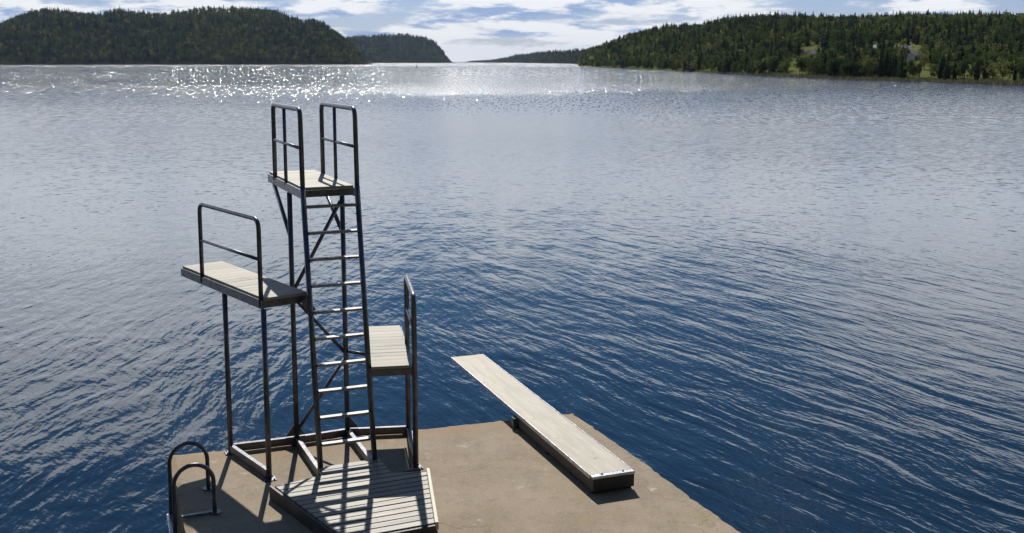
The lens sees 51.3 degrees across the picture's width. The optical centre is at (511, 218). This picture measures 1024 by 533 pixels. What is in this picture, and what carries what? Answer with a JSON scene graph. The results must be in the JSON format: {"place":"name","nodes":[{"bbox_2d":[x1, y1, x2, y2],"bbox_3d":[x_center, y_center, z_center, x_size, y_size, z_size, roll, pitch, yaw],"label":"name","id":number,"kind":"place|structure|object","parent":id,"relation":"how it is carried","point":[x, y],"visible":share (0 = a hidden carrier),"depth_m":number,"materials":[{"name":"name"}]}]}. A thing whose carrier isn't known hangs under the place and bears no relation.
{"place":"outdoors","nodes":[
{"label":"outdoors","id":0,"kind":"place"},
{"bbox_2d":[0,13,372,64],"bbox_3d":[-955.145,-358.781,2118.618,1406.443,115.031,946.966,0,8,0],"label":"hill","id":1,"kind":"structure","parent":0,"point":[164,60],"depth_m":1919.49,"materials":[{"name":"green plant"}]},
{"bbox_2d":[0,4,371,64],"bbox_3d":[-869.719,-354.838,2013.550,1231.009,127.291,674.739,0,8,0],"label":"forest","id":2,"kind":"object","parent":1,"relation":"on","point":[142,18],"visible":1,"depth_m":1992.32,"materials":[{"name":"green plant"}]},
{"bbox_2d":[181,102,423,481],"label":"diving tower","id":3,"kind":"structure","parent":0,"point":[387,351],"depth_m":11.76,"materials":[{"name":"black metal"}]},
{"bbox_2d":[348,36,450,62],"bbox_3d":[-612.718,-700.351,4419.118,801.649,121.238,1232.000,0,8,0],"label":"hill","id":4,"kind":"structure","parent":0,"point":[409,59],"depth_m":4140.63,"materials":[{"name":"green plant"}]},
{"bbox_2d":[346,32,454,62],"bbox_3d":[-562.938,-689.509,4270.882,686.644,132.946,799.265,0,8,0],"label":"forest","id":5,"kind":"object","parent":4,"relation":"on","point":[383,40],"visible":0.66,"depth_m":4249.31,"materials":[{"name":"green plant"}]},
{"bbox_2d":[0,62,1023,532],"bbox_3d":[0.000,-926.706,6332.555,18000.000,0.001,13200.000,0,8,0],"label":"water","id":6,"kind":"structure","parent":0,"point":[758,304],"depth_m":29.12,"materials":[{"name":"blue liquid"}]},
{"bbox_2d":[167,413,740,532],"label":"pier","id":7,"kind":"structure","parent":6,"relation":"in","point":[498,477],"depth_m":11.07,"materials":[{"name":"concrete"}]},
{"bbox_2d":[166,441,220,532],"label":"bathing ladder","id":8,"kind":"object","parent":7,"relation":"attached to","point":[172,520],"visible":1,"depth_m":10.49,"materials":[{"name":"metal"}]},
{"bbox_2d":[269,458,438,532],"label":"wooden deck","id":9,"kind":"structure","parent":7,"relation":"on","point":[372,496],"depth_m":10.47,"materials":[{"name":"grey wood"}]},
{"bbox_2d":[451,354,634,493],"bbox_3d":[0.203,2.400,13.171,0.570,0.214,4.754,-3,9,-21],"label":"diving board","id":10,"kind":"object","parent":7,"relation":"on","point":[590,462],"visible":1,"depth_m":12.30,"materials":[{"name":"wood"}]},
{"bbox_2d":[0,0,1023,61],"label":"sky","id":11,"kind":"structure","parent":0,"point":[465,30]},
{"bbox_2d":[463,51,581,63],"bbox_3d":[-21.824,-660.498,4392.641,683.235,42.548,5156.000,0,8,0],"label":"hill","id":12,"kind":"structure","parent":0,"point":[526,58],"depth_m":3780.64,"materials":[{"name":"green plant"}]},
{"bbox_2d":[469,48,585,63],"bbox_3d":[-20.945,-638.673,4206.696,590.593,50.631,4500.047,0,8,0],"label":"forest","id":13,"kind":"object","parent":12,"relation":"on","point":[576,55],"visible":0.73,"depth_m":3551.67,"materials":[{"name":"green plant"}]},
{"bbox_2d":[577,29,1019,81],"bbox_3d":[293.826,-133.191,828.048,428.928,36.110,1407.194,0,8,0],"label":"hill","id":14,"kind":"structure","parent":0,"point":[792,69],"depth_m":467.67,"materials":[{"name":"green plant"}]},
{"bbox_2d":[756,61,765,73],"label":"broadleaf tree","id":15,"kind":"object","parent":14,"relation":"on","point":[763,66],"visible":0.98,"depth_m":442.05,"materials":[{"name":"green plant"}]},
{"bbox_2d":[765,60,773,73],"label":"broadleaf tree","id":16,"kind":"object","parent":14,"relation":"on","point":[769,64],"visible":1,"depth_m":437.15,"materials":[{"name":"green plant"}]},
{"bbox_2d":[770,57,777,72],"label":"broadleaf tree","id":17,"kind":"object","parent":14,"relation":"on","point":[775,62],"visible":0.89,"depth_m":436.53,"materials":[{"name":"green plant"}]},
{"bbox_2d":[777,53,782,71],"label":"conifer tree","id":18,"kind":"object","parent":14,"relation":"on","point":[781,57],"visible":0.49,"depth_m":429.49,"materials":[{"name":"green plant"}]},
{"bbox_2d":[778,62,789,72],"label":"broadleaf tree","id":19,"kind":"object","parent":14,"relation":"on","point":[782,68],"visible":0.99,"depth_m":415.58,"materials":[{"name":"green plant"}]},
{"bbox_2d":[780,57,792,73],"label":"broadleaf tree","id":20,"kind":"object","parent":14,"relation":"on","point":[786,61],"visible":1,"depth_m":415.47,"materials":[{"name":"green plant"}]},
{"bbox_2d":[793,59,805,74],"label":"broadleaf tree","id":21,"kind":"object","parent":14,"relation":"on","point":[799,61],"visible":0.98,"depth_m":397.36,"materials":[{"name":"green plant"}]},
{"bbox_2d":[794,57,805,75],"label":"broadleaf tree","id":22,"kind":"object","parent":14,"relation":"on","point":[802,66],"visible":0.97,"depth_m":398.52,"materials":[{"name":"green plant"}]},
{"bbox_2d":[579,8,1023,74],"bbox_3d":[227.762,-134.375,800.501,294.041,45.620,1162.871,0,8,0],"label":"forest","id":23,"kind":"object","parent":14,"relation":"on","point":[927,30],"visible":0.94,"depth_m":592.23,"materials":[{"name":"green plant"}]},
{"bbox_2d":[805,56,815,73],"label":"broadleaf tree","id":24,"kind":"object","parent":14,"relation":"on","point":[809,69],"visible":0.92,"depth_m":387.94,"materials":[{"name":"green plant"}]},
{"bbox_2d":[800,48,821,55],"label":"house","id":25,"kind":"structure","parent":14,"relation":"on","point":[814,52],"depth_m":495.21,"materials":[{"name":"grey glass"}]},
{"bbox_2d":[811,52,823,73],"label":"broadleaf tree","id":26,"kind":"object","parent":14,"relation":"on","point":[818,57],"visible":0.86,"depth_m":385.19,"materials":[{"name":"green plant"}]},
{"bbox_2d":[811,58,824,73],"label":"broadleaf tree","id":27,"kind":"object","parent":14,"relation":"on","point":[817,69],"visible":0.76,"depth_m":384.68,"materials":[{"name":"green plant"}]},
{"bbox_2d":[817,49,825,73],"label":"conifer tree","id":28,"kind":"object","parent":14,"relation":"on","point":[823,72],"visible":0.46,"depth_m":387.71,"materials":[{"name":"green plant"}]},
{"bbox_2d":[817,59,826,75],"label":"broadleaf tree","id":29,"kind":"object","parent":14,"relation":"on","point":[822,66],"visible":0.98,"depth_m":379.45,"materials":[{"name":"green plant"}]},
{"bbox_2d":[826,51,835,75],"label":"conifer tree","id":30,"kind":"object","parent":14,"relation":"on","point":[830,72],"visible":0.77,"depth_m":368.75,"materials":[{"name":"green plant"}]},
{"bbox_2d":[826,56,840,75],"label":"broadleaf tree","id":31,"kind":"object","parent":14,"relation":"on","point":[833,63],"visible":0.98,"depth_m":365.55,"materials":[{"name":"green plant"}]},
{"bbox_2d":[833,55,845,75],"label":"broadleaf tree","id":32,"kind":"object","parent":14,"relation":"on","point":[839,63],"visible":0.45,"depth_m":367.57,"materials":[{"name":"green plant"}]},
{"bbox_2d":[835,54,844,74],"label":"broadleaf tree","id":33,"kind":"object","parent":14,"relation":"on","point":[840,61],"visible":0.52,"depth_m":367.44,"materials":[{"name":"green plant"}]},
{"bbox_2d":[838,52,848,59],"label":"broadleaf tree","id":34,"kind":"object","parent":14,"relation":"on","point":[846,55],"visible":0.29,"depth_m":372.66,"materials":[{"name":"green plant"}]},
{"bbox_2d":[838,61,850,76],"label":"broadleaf tree","id":35,"kind":"object","parent":14,"relation":"on","point":[844,66],"visible":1,"depth_m":358.78,"materials":[{"name":"green plant"}]},
{"bbox_2d":[840,57,853,76],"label":"broadleaf tree","id":36,"kind":"object","parent":14,"relation":"on","point":[847,60],"visible":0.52,"depth_m":362.50,"materials":[{"name":"green plant"}]},
{"bbox_2d":[850,50,857,76],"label":"conifer tree","id":37,"kind":"object","parent":14,"relation":"on","point":[853,70],"visible":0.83,"depth_m":357.59,"materials":[{"name":"green plant"}]},
{"bbox_2d":[694,70,1023,84],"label":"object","id":38,"kind":"object","parent":14,"relation":"on","point":[971,80],"visible":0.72,"depth_m":320.22,"materials":[{"name":"green plant"}]},
{"bbox_2d":[855,56,862,76],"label":"conifer tree","id":39,"kind":"object","parent":14,"relation":"on","point":[857,72],"visible":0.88,"depth_m":354.30,"materials":[{"name":"green plant"}]},
{"bbox_2d":[855,51,870,75],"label":"broadleaf tree","id":40,"kind":"object","parent":14,"relation":"on","point":[863,54],"visible":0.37,"depth_m":356.30,"materials":[{"name":"green plant"}]},
{"bbox_2d":[857,54,870,76],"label":"broadleaf tree","id":41,"kind":"object","parent":14,"relation":"on","point":[862,69],"visible":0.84,"depth_m":350.91,"materials":[{"name":"green plant"}]},
{"bbox_2d":[861,48,877,73],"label":"broadleaf tree","id":42,"kind":"object","parent":14,"relation":"on","point":[871,53],"visible":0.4,"depth_m":361.14,"materials":[{"name":"green plant"}]},
{"bbox_2d":[862,56,879,75],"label":"broadleaf tree","id":43,"kind":"object","parent":14,"relation":"on","point":[867,64],"visible":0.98,"depth_m":347.03,"materials":[{"name":"green plant"}]},
{"bbox_2d":[877,48,883,77],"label":"conifer tree","id":44,"kind":"object","parent":14,"relation":"on","point":[880,67],"visible":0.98,"depth_m":339.84,"materials":[{"name":"green plant"}]},
{"bbox_2d":[883,54,888,76],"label":"conifer tree","id":45,"kind":"object","parent":14,"relation":"on","point":[885,64],"visible":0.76,"depth_m":342.80,"materials":[{"name":"green plant"}]},
{"bbox_2d":[883,46,889,76],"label":"conifer tree","id":46,"kind":"object","parent":14,"relation":"on","point":[887,50],"visible":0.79,"depth_m":343.27,"materials":[{"name":"green plant"}]},
{"bbox_2d":[886,55,891,77],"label":"conifer tree","id":47,"kind":"object","parent":14,"relation":"on","point":[889,71],"visible":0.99,"depth_m":337.14,"materials":[{"name":"green plant"}]},
{"bbox_2d":[883,50,905,60],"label":"broadleaf tree","id":48,"kind":"object","parent":14,"relation":"on","point":[891,53],"visible":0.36,"depth_m":346.24,"materials":[{"name":"green plant"}]},
{"bbox_2d":[886,46,902,53],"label":"broadleaf tree","id":49,"kind":"object","parent":14,"relation":"on","point":[897,48],"visible":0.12,"depth_m":360.77,"materials":[{"name":"green plant"}]},
{"bbox_2d":[891,49,898,76],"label":"conifer tree","id":50,"kind":"object","parent":14,"relation":"on","point":[895,63],"visible":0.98,"depth_m":335.68,"materials":[{"name":"green plant"}]},
{"bbox_2d":[891,51,904,70],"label":"broadleaf tree","id":51,"kind":"object","parent":14,"relation":"on","point":[897,55],"visible":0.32,"depth_m":344.29,"materials":[{"name":"green plant"}]},
{"bbox_2d":[896,52,901,76],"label":"conifer tree","id":52,"kind":"object","parent":14,"relation":"on","point":[900,65],"visible":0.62,"depth_m":331.64,"materials":[{"name":"green plant"}]},
{"bbox_2d":[899,56,904,77],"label":"conifer tree","id":53,"kind":"object","parent":14,"relation":"on","point":[902,72],"visible":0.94,"depth_m":327.95,"materials":[{"name":"green plant"}]},
{"bbox_2d":[894,44,911,52],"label":"house","id":54,"kind":"structure","parent":14,"relation":"on","point":[908,47],"depth_m":446.39,"materials":[{"name":"grey glass"}]},
{"bbox_2d":[898,45,907,58],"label":"broadleaf tree","id":55,"kind":"object","parent":14,"relation":"on","point":[906,49],"visible":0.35,"depth_m":394.00,"materials":[{"name":"green plant"}]},
{"bbox_2d":[903,55,908,78],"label":"conifer tree","id":56,"kind":"object","parent":14,"relation":"on","point":[905,75],"visible":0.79,"depth_m":328.62,"materials":[{"name":"green plant"}]},
{"bbox_2d":[903,60,914,76],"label":"broadleaf tree","id":57,"kind":"object","parent":14,"relation":"on","point":[909,65],"visible":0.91,"depth_m":322.13,"materials":[{"name":"green plant"}]},
{"bbox_2d":[906,50,920,60],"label":"house","id":58,"kind":"structure","parent":14,"relation":"on","point":[911,56],"depth_m":408.84,"materials":[{"name":"grey glass"}]},
{"bbox_2d":[908,65,919,76],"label":"broadleaf tree","id":59,"kind":"object","parent":14,"relation":"on","point":[912,70],"visible":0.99,"depth_m":319.84,"materials":[{"name":"green plant"}]},
{"bbox_2d":[916,59,927,76],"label":"broadleaf tree","id":60,"kind":"object","parent":14,"relation":"on","point":[919,66],"visible":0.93,"depth_m":321.30,"materials":[{"name":"green plant"}]},
{"bbox_2d":[918,52,929,67],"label":"broadleaf tree","id":61,"kind":"object","parent":14,"relation":"on","point":[925,58],"visible":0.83,"depth_m":350.25,"materials":[{"name":"green plant"}]},
{"bbox_2d":[920,48,931,60],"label":"broadleaf tree","id":62,"kind":"object","parent":14,"relation":"on","point":[923,51],"visible":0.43,"depth_m":372.07,"materials":[{"name":"green plant"}]},
{"bbox_2d":[928,63,937,76],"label":"broadleaf tree","id":63,"kind":"object","parent":14,"relation":"on","point":[931,69],"visible":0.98,"depth_m":312.15,"materials":[{"name":"green plant"}]},
{"bbox_2d":[929,55,940,65],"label":"broadleaf tree","id":64,"kind":"object","parent":14,"relation":"on","point":[934,61],"visible":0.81,"depth_m":344.68,"materials":[{"name":"green plant"}]},
{"bbox_2d":[936,58,943,79],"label":"conifer tree","id":65,"kind":"object","parent":14,"relation":"on","point":[939,74],"visible":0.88,"depth_m":308.26,"materials":[{"name":"green plant"}]},
{"bbox_2d":[942,61,949,79],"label":"conifer tree","id":66,"kind":"object","parent":14,"relation":"on","point":[945,73],"visible":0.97,"depth_m":303.55,"materials":[{"name":"green plant"}]},
{"bbox_2d":[942,48,952,61],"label":"broadleaf tree","id":67,"kind":"object","parent":14,"relation":"on","point":[948,50],"visible":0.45,"depth_m":354.48,"materials":[{"name":"green plant"}]},
{"bbox_2d":[944,61,953,77],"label":"broadleaf tree","id":68,"kind":"object","parent":14,"relation":"on","point":[950,68],"visible":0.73,"depth_m":304.42,"materials":[{"name":"green plant"}]},
{"bbox_2d":[951,58,957,79],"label":"conifer tree","id":69,"kind":"object","parent":14,"relation":"on","point":[954,73],"visible":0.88,"depth_m":301.41,"materials":[{"name":"green plant"}]},
{"bbox_2d":[954,61,969,79],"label":"broadleaf tree","id":70,"kind":"object","parent":14,"relation":"on","point":[962,67],"visible":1,"depth_m":297.22,"materials":[{"name":"green plant"}]},
{"bbox_2d":[957,57,972,77],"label":"broadleaf tree","id":71,"kind":"object","parent":14,"relation":"on","point":[967,63],"visible":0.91,"depth_m":298.04,"materials":[{"name":"green plant"}]},
{"bbox_2d":[966,66,974,76],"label":"broadleaf tree","id":72,"kind":"object","parent":14,"relation":"on","point":[970,74],"visible":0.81,"depth_m":294.22,"materials":[{"name":"green plant"}]},
{"bbox_2d":[973,60,980,80],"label":"conifer tree","id":73,"kind":"object","parent":14,"relation":"on","point":[977,74],"visible":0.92,"depth_m":288.85,"materials":[{"name":"green plant"}]},
{"bbox_2d":[971,49,984,58],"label":"broadleaf tree","id":74,"kind":"object","parent":14,"relation":"on","point":[977,53],"visible":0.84,"depth_m":349.07,"materials":[{"name":"green plant"}]},
{"bbox_2d":[969,57,988,74],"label":"broadleaf tree","id":75,"kind":"object","parent":14,"relation":"on","point":[981,61],"visible":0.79,"depth_m":293.26,"materials":[{"name":"green plant"}]},
{"bbox_2d":[981,54,988,79],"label":"conifer tree","id":76,"kind":"object","parent":14,"relation":"on","point":[985,75],"visible":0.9,"depth_m":291.54,"materials":[{"name":"green plant"}]},
{"bbox_2d":[980,51,992,58],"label":"broadleaf tree","id":77,"kind":"object","parent":14,"relation":"on","point":[988,53],"visible":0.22,"depth_m":316.72,"materials":[{"name":"green plant"}]},
{"bbox_2d":[982,61,1000,77],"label":"broadleaf tree","id":78,"kind":"object","parent":14,"relation":"on","point":[985,64],"visible":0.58,"depth_m":290.54,"materials":[{"name":"green plant"}]},
{"bbox_2d":[986,65,997,77],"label":"broadleaf tree","id":79,"kind":"object","parent":14,"relation":"on","point":[991,71],"visible":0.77,"depth_m":286.69,"materials":[{"name":"green plant"}]},
{"bbox_2d":[987,53,1002,65],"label":"broadleaf tree","id":80,"kind":"object","parent":14,"relation":"on","point":[992,57],"visible":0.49,"depth_m":302.81,"materials":[{"name":"green plant"}]},
{"bbox_2d":[995,58,1014,79],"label":"broadleaf tree","id":81,"kind":"object","parent":14,"relation":"on","point":[1004,72],"visible":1,"depth_m":277.47,"materials":[{"name":"green plant"}]},
{"bbox_2d":[998,50,1016,71],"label":"broadleaf tree","id":82,"kind":"object","parent":14,"relation":"on","point":[1011,57],"visible":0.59,"depth_m":305.02,"materials":[{"name":"green plant"}]},
{"bbox_2d":[1002,58,1013,78],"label":"broadleaf tree","id":83,"kind":"object","parent":14,"relation":"on","point":[1008,59],"visible":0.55,"depth_m":288.26,"materials":[{"name":"green plant"}]},
{"bbox_2d":[1009,43,1012,55],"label":"conifer tree","id":84,"kind":"object","parent":14,"relation":"on","point":[1011,49],"visible":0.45,"depth_m":339.16,"materials":[{"name":"green plant"}]},
{"bbox_2d":[1006,61,1019,78],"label":"broadleaf tree","id":85,"kind":"object","parent":14,"relation":"on","point":[1011,69],"visible":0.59,"depth_m":286.68,"materials":[{"name":"green plant"}]},
{"bbox_2d":[1012,61,1016,80],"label":"conifer tree","id":86,"kind":"object","parent":14,"relation":"on","point":[1014,75],"visible":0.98,"depth_m":277.26,"materials":[{"name":"green plant"}]},
{"bbox_2d":[1016,61,1023,73],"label":"broadleaf tree","id":87,"kind":"object","parent":14,"relation":"on","point":[1021,71],"visible":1,"depth_m":269.85,"materials":[{"name":"green plant"}]},
{"bbox_2d":[1017,72,1023,81],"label":"broadleaf tree","id":88,"kind":"object","parent":14,"relation":"on","point":[1019,76],"visible":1,"depth_m":269.96,"materials":[{"name":"green plant"}]},
{"bbox_2d":[1017,56,1023,78],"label":"broadleaf tree","id":89,"kind":"object","parent":14,"relation":"on","point":[1020,59],"visible":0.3,"depth_m":279.18,"materials":[{"name":"green plant"}]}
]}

